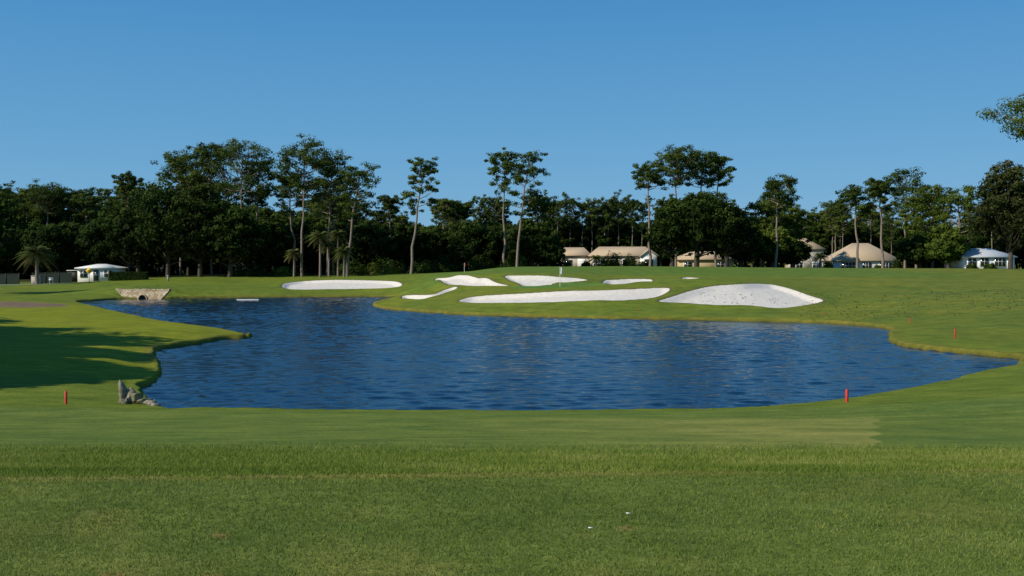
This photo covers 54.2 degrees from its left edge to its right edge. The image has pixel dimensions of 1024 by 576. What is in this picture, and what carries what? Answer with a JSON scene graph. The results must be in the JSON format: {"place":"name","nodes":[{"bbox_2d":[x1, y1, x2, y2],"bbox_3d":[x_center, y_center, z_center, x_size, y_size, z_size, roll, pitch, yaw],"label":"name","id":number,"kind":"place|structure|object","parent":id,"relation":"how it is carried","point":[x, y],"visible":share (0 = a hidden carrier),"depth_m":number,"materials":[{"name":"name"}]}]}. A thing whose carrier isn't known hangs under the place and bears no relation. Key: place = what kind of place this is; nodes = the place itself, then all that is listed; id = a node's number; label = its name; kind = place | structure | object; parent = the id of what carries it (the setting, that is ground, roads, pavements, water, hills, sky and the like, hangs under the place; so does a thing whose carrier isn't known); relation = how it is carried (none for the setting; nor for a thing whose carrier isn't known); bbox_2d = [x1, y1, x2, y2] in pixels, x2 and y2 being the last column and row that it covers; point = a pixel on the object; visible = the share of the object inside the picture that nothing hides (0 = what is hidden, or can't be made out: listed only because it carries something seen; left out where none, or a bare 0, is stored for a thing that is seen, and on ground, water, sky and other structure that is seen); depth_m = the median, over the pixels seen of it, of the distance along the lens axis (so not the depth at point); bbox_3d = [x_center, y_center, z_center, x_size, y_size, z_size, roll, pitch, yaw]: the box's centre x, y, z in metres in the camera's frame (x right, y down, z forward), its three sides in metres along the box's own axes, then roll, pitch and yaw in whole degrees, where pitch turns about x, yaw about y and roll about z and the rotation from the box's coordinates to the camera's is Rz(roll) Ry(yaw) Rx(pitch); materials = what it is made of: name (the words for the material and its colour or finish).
{"place":"outdoors","nodes":[
{"label":"outdoors","id":0,"kind":"place"},
{"bbox_2d":[0,262,1023,575],"bbox_3d":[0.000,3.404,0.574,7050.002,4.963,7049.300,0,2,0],"label":"ground","id":1,"kind":"structure","parent":0,"point":[56,340],"depth_m":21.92,"materials":[{"name":"green plant"}]},
{"bbox_2d":[0,190,32,263],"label":"oak tree","id":2,"kind":"object","parent":1,"relation":"on","point":[7,248],"visible":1,"depth_m":140.07,"materials":[{"name":"green plant"}]},
{"bbox_2d":[10,188,43,217],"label":"pine tree","id":3,"kind":"object","parent":1,"relation":"on","point":[24,200],"visible":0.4,"depth_m":225.85,"materials":[{"name":"green plant"}]},
{"bbox_2d":[0,272,71,283],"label":"screen fence","id":4,"kind":"object","parent":1,"relation":"on","point":[57,277],"visible":0.87,"depth_m":182.04,"materials":[{"name":"green fabric"}]},
{"bbox_2d":[13,245,58,283],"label":"palm tree","id":5,"kind":"object","parent":1,"relation":"on","point":[37,251],"visible":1,"depth_m":175.70,"materials":[{"name":"green plant"}]},
{"bbox_2d":[17,178,76,224],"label":"pine tree","id":6,"kind":"object","parent":1,"relation":"on","point":[49,193],"visible":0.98,"depth_m":220.03,"materials":[{"name":"green plant"}]},
{"bbox_2d":[22,224,83,272],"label":"oak tree","id":7,"kind":"object","parent":1,"relation":"on","point":[58,241],"visible":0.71,"depth_m":197.15,"materials":[{"name":"green plant"}]},
{"bbox_2d":[50,186,89,222],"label":"pine tree","id":8,"kind":"object","parent":1,"relation":"on","point":[70,207],"visible":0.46,"depth_m":224.83,"materials":[{"name":"green plant"}]},
{"bbox_2d":[62,193,101,222],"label":"pine tree","id":9,"kind":"object","parent":1,"relation":"on","point":[86,203],"visible":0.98,"depth_m":220.87,"materials":[{"name":"green plant"}]},
{"bbox_2d":[67,264,127,281],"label":"white clubhouse","id":10,"kind":"structure","parent":1,"relation":"on","point":[99,272],"depth_m":184.41,"materials":[{"name":"paint"}]},
{"bbox_2d":[71,214,125,265],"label":"oak tree","id":11,"kind":"object","parent":1,"relation":"on","point":[91,238],"visible":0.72,"depth_m":197.12,"materials":[{"name":"green plant"}]},
{"bbox_2d":[111,170,144,271],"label":"pine tree","id":12,"kind":"object","parent":1,"relation":"on","point":[125,188],"visible":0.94,"depth_m":203.53,"materials":[{"name":"green plant"}]},
{"bbox_2d":[108,271,148,280],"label":"hedge","id":13,"kind":"object","parent":1,"relation":"on","point":[122,276],"visible":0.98,"depth_m":181.28,"materials":[{"name":"green plant"}]},
{"bbox_2d":[104,199,161,271],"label":"oak tree","id":14,"kind":"object","parent":1,"relation":"on","point":[126,223],"visible":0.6,"depth_m":191.86,"materials":[{"name":"green plant"}]},
{"bbox_2d":[117,380,160,405],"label":"shoreline rocks","id":15,"kind":"object","parent":1,"relation":"on","point":[129,395],"visible":0.91,"depth_m":32.94,"materials":[{"name":"grey stone"}]},
{"bbox_2d":[116,289,171,298],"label":"stone culvert","id":16,"kind":"object","parent":1,"relation":"on","point":[149,293],"visible":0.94,"depth_m":127.24,"materials":[{"name":"beige stone"}]},
{"bbox_2d":[125,176,202,277],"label":"oak tree","id":17,"kind":"object","parent":1,"relation":"on","point":[148,217],"visible":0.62,"depth_m":187.11,"materials":[{"name":"green plant"}]},
{"bbox_2d":[150,149,201,275],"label":"pine tree","id":18,"kind":"object","parent":1,"relation":"on","point":[182,168],"visible":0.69,"depth_m":200.71,"materials":[{"name":"green plant"}]},
{"bbox_2d":[158,183,231,276],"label":"oak tree","id":19,"kind":"object","parent":1,"relation":"on","point":[207,209],"visible":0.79,"depth_m":184.62,"materials":[{"name":"green plant"}]},
{"bbox_2d":[176,142,232,275],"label":"pine tree","id":20,"kind":"object","parent":1,"relation":"on","point":[202,155],"visible":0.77,"depth_m":193.67,"materials":[{"name":"green plant"}]},
{"bbox_2d":[180,171,229,201],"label":"pine tree","id":21,"kind":"object","parent":1,"relation":"on","point":[191,182],"visible":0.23,"depth_m":198.47,"materials":[{"name":"green plant"}]},
{"bbox_2d":[200,205,266,276],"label":"oak tree","id":22,"kind":"object","parent":1,"relation":"on","point":[230,228],"visible":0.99,"depth_m":183.69,"materials":[{"name":"green plant"}]},
{"bbox_2d":[205,138,278,272],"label":"pine tree","id":23,"kind":"object","parent":1,"relation":"on","point":[232,153],"visible":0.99,"depth_m":191.06,"materials":[{"name":"green plant"}]},
{"bbox_2d":[223,264,269,276],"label":"shrub","id":24,"kind":"object","parent":1,"relation":"on","point":[251,271],"visible":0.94,"depth_m":188.81,"materials":[{"name":"green plant"}]},
{"bbox_2d":[240,159,276,270],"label":"pine tree","id":25,"kind":"object","parent":1,"relation":"on","point":[261,202],"visible":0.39,"depth_m":199.17,"materials":[{"name":"green plant"}]},
{"bbox_2d":[240,215,294,275],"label":"oak tree","id":26,"kind":"object","parent":1,"relation":"on","point":[277,237],"visible":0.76,"depth_m":190.08,"materials":[{"name":"green plant"}]},
{"bbox_2d":[269,265,298,276],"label":"shrub","id":27,"kind":"object","parent":1,"relation":"on","point":[281,271],"visible":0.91,"depth_m":189.04,"materials":[{"name":"green plant"}]},
{"bbox_2d":[268,231,303,267],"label":"oak tree","id":28,"kind":"object","parent":1,"relation":"on","point":[280,263],"visible":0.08,"depth_m":196.53,"materials":[{"name":"green plant"}]},
{"bbox_2d":[268,169,308,268],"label":"pine tree","id":29,"kind":"object","parent":1,"relation":"on","point":[286,195],"visible":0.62,"depth_m":191.00,"materials":[{"name":"green plant"}]},
{"bbox_2d":[284,248,303,276],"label":"palm tree","id":30,"kind":"object","parent":1,"relation":"on","point":[293,252],"visible":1,"depth_m":183.81,"materials":[{"name":"green plant"}]},
{"bbox_2d":[271,133,345,276],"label":"pine tree","id":31,"kind":"object","parent":1,"relation":"on","point":[306,159],"visible":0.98,"depth_m":184.48,"materials":[{"name":"green plant"}]},
{"bbox_2d":[298,224,338,274],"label":"oak tree","id":32,"kind":"object","parent":1,"relation":"on","point":[310,252],"visible":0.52,"depth_m":197.48,"materials":[{"name":"green plant"}]},
{"bbox_2d":[306,230,334,276],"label":"palm tree","id":33,"kind":"object","parent":1,"relation":"on","point":[315,235],"visible":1,"depth_m":181.74,"materials":[{"name":"green plant"}]},
{"bbox_2d":[284,153,358,275],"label":"pine tree","id":34,"kind":"object","parent":1,"relation":"on","point":[314,207],"visible":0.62,"depth_m":187.13,"materials":[{"name":"green plant"}]},
{"bbox_2d":[318,240,338,276],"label":"palm tree","id":35,"kind":"object","parent":1,"relation":"on","point":[327,246],"visible":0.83,"depth_m":183.77,"materials":[{"name":"green plant"}]},
{"bbox_2d":[310,177,350,274],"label":"pine tree","id":36,"kind":"object","parent":1,"relation":"on","point":[332,213],"visible":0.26,"depth_m":196.80,"materials":[{"name":"green plant"}]},
{"bbox_2d":[327,229,349,275],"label":"palm tree","id":37,"kind":"object","parent":1,"relation":"on","point":[337,233],"visible":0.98,"depth_m":185.73,"materials":[{"name":"green plant"}]},
{"bbox_2d":[333,246,355,276],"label":"palm tree","id":38,"kind":"object","parent":1,"relation":"on","point":[346,249],"visible":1,"depth_m":179.78,"materials":[{"name":"green plant"}]},
{"bbox_2d":[326,226,364,271],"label":"oak tree","id":39,"kind":"object","parent":1,"relation":"on","point":[343,242],"visible":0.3,"depth_m":195.56,"materials":[{"name":"green plant"}]},
{"bbox_2d":[333,258,369,275],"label":"shrub","id":40,"kind":"object","parent":1,"relation":"on","point":[356,270],"visible":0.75,"depth_m":189.13,"materials":[{"name":"green plant"}]},
{"bbox_2d":[336,161,381,275],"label":"pine tree","id":41,"kind":"object","parent":1,"relation":"on","point":[349,177],"visible":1,"depth_m":182.91,"materials":[{"name":"green plant"}]},
{"bbox_2d":[350,223,398,273],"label":"oak tree","id":42,"kind":"object","parent":1,"relation":"on","point":[374,239],"visible":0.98,"depth_m":193.65,"materials":[{"name":"green plant"}]},
{"bbox_2d":[360,256,403,274],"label":"shrub","id":43,"kind":"object","parent":1,"relation":"on","point":[378,271],"visible":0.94,"depth_m":191.13,"materials":[{"name":"green plant"}]},
{"bbox_2d":[375,195,412,269],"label":"pine tree","id":44,"kind":"object","parent":1,"relation":"on","point":[388,202],"visible":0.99,"depth_m":203.58,"materials":[{"name":"green plant"}]},
{"bbox_2d":[385,223,420,272],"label":"oak tree","id":45,"kind":"object","parent":1,"relation":"on","point":[402,237],"visible":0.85,"depth_m":199.71,"materials":[{"name":"green plant"}]},
{"bbox_2d":[400,156,440,273],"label":"pine tree","id":46,"kind":"object","parent":1,"relation":"on","point":[429,169],"visible":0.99,"depth_m":183.28,"materials":[{"name":"green plant"}]},
{"bbox_2d":[407,259,439,273],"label":"shrub","id":47,"kind":"object","parent":1,"relation":"on","point":[422,267],"visible":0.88,"depth_m":191.28,"materials":[{"name":"green plant"}]},
{"bbox_2d":[416,225,455,271],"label":"oak tree","id":48,"kind":"object","parent":1,"relation":"on","point":[435,241],"visible":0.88,"depth_m":202.52,"materials":[{"name":"green plant"}]},
{"bbox_2d":[427,198,462,228],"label":"pine tree","id":49,"kind":"object","parent":1,"relation":"on","point":[444,207],"visible":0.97,"depth_m":223.59,"materials":[{"name":"green plant"}]},
{"bbox_2d":[430,251,465,272],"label":"shrub","id":50,"kind":"object","parent":1,"relation":"on","point":[451,265],"visible":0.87,"depth_m":195.16,"materials":[{"name":"green plant"}]},
{"bbox_2d":[450,201,474,227],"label":"pine tree","id":51,"kind":"object","parent":1,"relation":"on","point":[464,210],"visible":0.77,"depth_m":226.18,"materials":[{"name":"green plant"}]},
{"bbox_2d":[447,219,501,265],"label":"oak tree","id":52,"kind":"object","parent":1,"relation":"on","point":[465,238],"visible":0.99,"depth_m":197.16,"materials":[{"name":"green plant"}]},
{"bbox_2d":[462,251,497,270],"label":"shrub","id":53,"kind":"object","parent":1,"relation":"on","point":[479,266],"visible":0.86,"depth_m":195.20,"materials":[{"name":"green plant"}]},
{"bbox_2d":[477,223,514,266],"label":"oak tree","id":54,"kind":"object","parent":1,"relation":"on","point":[500,243],"visible":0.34,"depth_m":202.10,"materials":[{"name":"green plant"}]},
{"bbox_2d":[484,147,526,266],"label":"pine tree","id":55,"kind":"object","parent":1,"relation":"on","point":[501,157],"visible":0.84,"depth_m":193.24,"materials":[{"name":"green plant"}]},
{"bbox_2d":[0,177,1023,278],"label":"distant forest","id":56,"kind":"object","parent":1,"relation":"on","point":[607,227],"visible":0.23,"depth_m":239.08,"materials":[{"name":"green plant"}]},
{"bbox_2d":[0,256,1023,278],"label":"understory","id":57,"kind":"object","parent":1,"relation":"on","point":[23,273],"visible":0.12,"depth_m":217.29,"materials":[{"name":"green plant"}]},
{"bbox_2d":[498,251,535,267],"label":"shrub","id":58,"kind":"object","parent":1,"relation":"on","point":[521,263],"visible":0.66,"depth_m":193.33,"materials":[{"name":"green plant"}]},
{"bbox_2d":[497,150,550,266],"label":"pine tree","id":59,"kind":"object","parent":1,"relation":"on","point":[518,178],"visible":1,"depth_m":183.37,"materials":[{"name":"green plant"}]},
{"bbox_2d":[502,218,560,266],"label":"oak tree","id":60,"kind":"object","parent":1,"relation":"on","point":[530,232],"visible":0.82,"depth_m":194.99,"materials":[{"name":"green plant"}]},
{"bbox_2d":[520,194,552,266],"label":"pine tree","id":61,"kind":"object","parent":1,"relation":"on","point":[542,207],"visible":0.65,"depth_m":198.77,"materials":[{"name":"green plant"}]},
{"bbox_2d":[528,235,564,266],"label":"oak tree","id":62,"kind":"object","parent":1,"relation":"on","point":[549,255],"visible":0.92,"depth_m":193.92,"materials":[{"name":"green plant"}]},
{"bbox_2d":[551,254,570,266],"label":"shrub","id":63,"kind":"object","parent":1,"relation":"on","point":[560,263],"visible":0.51,"depth_m":199.21,"materials":[{"name":"green plant"}]},
{"bbox_2d":[561,256,589,265],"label":"walls","id":64,"kind":"structure","parent":1,"relation":"on","point":[574,259],"depth_m":222.30,"materials":[{"name":"beige paint"}]},
{"bbox_2d":[563,247,589,255],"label":"roof","id":65,"kind":"structure","parent":64,"relation":"on","point":[576,251],"depth_m":223.73,"materials":[{"name":"beige"}]},
{"bbox_2d":[607,250,622,265],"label":"shrub","id":66,"kind":"object","parent":1,"relation":"on","point":[613,258],"visible":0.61,"depth_m":204.35,"materials":[{"name":"green plant"}]},
{"bbox_2d":[590,256,639,265],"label":"walls","id":67,"kind":"structure","parent":1,"relation":"on","point":[637,259],"depth_m":215.31,"materials":[{"name":"beige paint"}]},
{"bbox_2d":[588,247,658,256],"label":"roof","id":68,"kind":"structure","parent":67,"relation":"on","point":[624,251],"depth_m":216.89,"materials":[{"name":"beige"}]},
{"bbox_2d":[622,253,638,265],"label":"shrub","id":69,"kind":"object","parent":1,"relation":"on","point":[631,261],"visible":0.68,"depth_m":203.37,"materials":[{"name":"green plant"}]},
{"bbox_2d":[639,250,657,265],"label":"entry gable","id":70,"kind":"structure","parent":1,"relation":"on","point":[644,257],"depth_m":214.10,"materials":[{"name":"white paint"}]},
{"bbox_2d":[631,160,669,265],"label":"pine tree","id":71,"kind":"object","parent":1,"relation":"on","point":[644,172],"visible":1,"depth_m":190.87,"materials":[{"name":"green plant"}]},
{"bbox_2d":[642,197,699,265],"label":"oak tree","id":72,"kind":"object","parent":1,"relation":"on","point":[659,231],"visible":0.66,"depth_m":187.60,"materials":[{"name":"green plant"}]},
{"bbox_2d":[654,144,707,266],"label":"pine tree","id":73,"kind":"object","parent":1,"relation":"on","point":[676,158],"visible":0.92,"depth_m":195.54,"materials":[{"name":"green plant"}]},
{"bbox_2d":[656,190,734,266],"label":"oak tree","id":74,"kind":"object","parent":1,"relation":"on","point":[694,207],"visible":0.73,"depth_m":184.62,"materials":[{"name":"green plant"}]},
{"bbox_2d":[683,150,724,263],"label":"pine tree","id":75,"kind":"object","parent":1,"relation":"on","point":[710,154],"visible":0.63,"depth_m":199.68,"materials":[{"name":"green plant"}]},
{"bbox_2d":[677,260,733,266],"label":"walls","id":76,"kind":"structure","parent":1,"relation":"on","point":[704,263],"depth_m":214.34,"materials":[{"name":"beige paint"}]},
{"bbox_2d":[677,251,733,259],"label":"roof","id":77,"kind":"structure","parent":76,"relation":"on","point":[705,257],"depth_m":214.73,"materials":[{"name":"beige"}]},
{"bbox_2d":[700,155,736,266],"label":"pine tree","id":78,"kind":"object","parent":1,"relation":"on","point":[720,160],"visible":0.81,"depth_m":199.93,"materials":[{"name":"green plant"}]},
{"bbox_2d":[698,198,752,266],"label":"oak tree","id":79,"kind":"object","parent":1,"relation":"on","point":[733,231],"visible":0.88,"depth_m":182.88,"materials":[{"name":"green plant"}]},
{"bbox_2d":[719,221,762,266],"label":"oak tree","id":80,"kind":"object","parent":1,"relation":"on","point":[755,233],"visible":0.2,"depth_m":192.22,"materials":[{"name":"green plant"}]},
{"bbox_2d":[745,196,787,266],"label":"pine tree","id":81,"kind":"object","parent":1,"relation":"on","point":[763,221],"visible":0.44,"depth_m":203.68,"materials":[{"name":"green plant"}]},
{"bbox_2d":[753,226,797,267],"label":"oak tree","id":82,"kind":"object","parent":1,"relation":"on","point":[767,244],"visible":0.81,"depth_m":197.39,"materials":[{"name":"green plant"}]},
{"bbox_2d":[757,173,802,267],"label":"pine tree","id":83,"kind":"object","parent":1,"relation":"on","point":[773,186],"visible":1,"depth_m":188.90,"materials":[{"name":"green plant"}]},
{"bbox_2d":[777,240,812,267],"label":"oak tree","id":84,"kind":"object","parent":1,"relation":"on","point":[799,251],"visible":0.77,"depth_m":197.88,"materials":[{"name":"green plant"}]},
{"bbox_2d":[779,204,814,267],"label":"pine tree","id":85,"kind":"object","parent":1,"relation":"on","point":[795,218],"visible":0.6,"depth_m":208.31,"materials":[{"name":"green plant"}]},
{"bbox_2d":[782,250,823,267],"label":"walls","id":86,"kind":"structure","parent":1,"relation":"on","point":[813,252],"depth_m":238.32,"materials":[{"name":"beige paint"}]},
{"bbox_2d":[822,261,892,267],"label":"walls","id":87,"kind":"structure","parent":1,"relation":"on","point":[837,264],"depth_m":215.34,"materials":[{"name":"white paint"}]},
{"bbox_2d":[821,243,895,260],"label":"roof","id":88,"kind":"structure","parent":87,"relation":"on","point":[868,252],"depth_m":217.04,"materials":[{"name":"beige"}]},
{"bbox_2d":[834,184,882,267],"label":"pine tree","id":89,"kind":"object","parent":1,"relation":"on","point":[851,194],"visible":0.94,"depth_m":189.16,"materials":[{"name":"green plant"}]},
{"bbox_2d":[862,177,901,267],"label":"pine tree","id":90,"kind":"object","parent":1,"relation":"on","point":[878,187],"visible":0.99,"depth_m":187.23,"materials":[{"name":"green plant"}]},
{"bbox_2d":[883,166,931,267],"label":"pine tree","id":91,"kind":"object","parent":1,"relation":"on","point":[904,186],"visible":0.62,"depth_m":214.02,"materials":[{"name":"green plant"}]},
{"bbox_2d":[893,191,935,267],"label":"pine tree","id":92,"kind":"object","parent":1,"relation":"on","point":[908,216],"visible":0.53,"depth_m":207.06,"materials":[{"name":"green plant"}]},
{"bbox_2d":[894,234,939,267],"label":"oak tree","id":93,"kind":"object","parent":1,"relation":"on","point":[913,249],"visible":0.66,"depth_m":193.49,"materials":[{"name":"green plant"}]},
{"bbox_2d":[905,184,955,267],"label":"pine tree","id":94,"kind":"object","parent":1,"relation":"on","point":[934,210],"visible":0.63,"depth_m":198.25,"materials":[{"name":"green plant"}]},
{"bbox_2d":[924,223,968,267],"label":"oak tree","id":95,"kind":"object","parent":1,"relation":"on","point":[947,245],"visible":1,"depth_m":186.16,"materials":[{"name":"green plant"}]},
{"bbox_2d":[928,185,981,250],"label":"pine tree","id":96,"kind":"object","parent":1,"relation":"on","point":[955,199],"visible":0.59,"depth_m":189.64,"materials":[{"name":"green plant"}]},
{"bbox_2d":[944,258,1014,268],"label":"walls","id":97,"kind":"structure","parent":1,"relation":"on","point":[962,263],"depth_m":186.37,"materials":[{"name":"white paint"}]},
{"bbox_2d":[960,248,1017,257],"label":"roof","id":98,"kind":"structure","parent":97,"relation":"on","point":[982,253],"depth_m":187.02,"materials":[{"name":"grey metal"}]},
{"bbox_2d":[957,159,1023,268],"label":"magnolia tree","id":99,"kind":"object","parent":1,"relation":"on","point":[1001,193],"visible":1,"depth_m":148.60,"materials":[{"name":"green plant"}]},
{"bbox_2d":[975,93,1023,141],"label":"pine tree","id":100,"kind":"object","parent":1,"relation":"on","point":[1019,122],"visible":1,"depth_m":72.56,"materials":[{"name":"green plant"}]},
{"bbox_2d":[0,0,1023,226],"label":"sky","id":101,"kind":"structure","parent":0,"point":[831,96],"materials":[{"name":"blue"}]},
{"bbox_2d":[80,297,1018,409],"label":"pond water","id":102,"kind":"structure","parent":0,"point":[332,353],"depth_m":49.41,"materials":[{"name":"blue liquid"}]},
{"bbox_2d":[701,288,1023,320],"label":"fallen leaves","id":103,"kind":"object","parent":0,"point":[903,302],"visible":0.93,"depth_m":88.38,"materials":[{"name":"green plant"}]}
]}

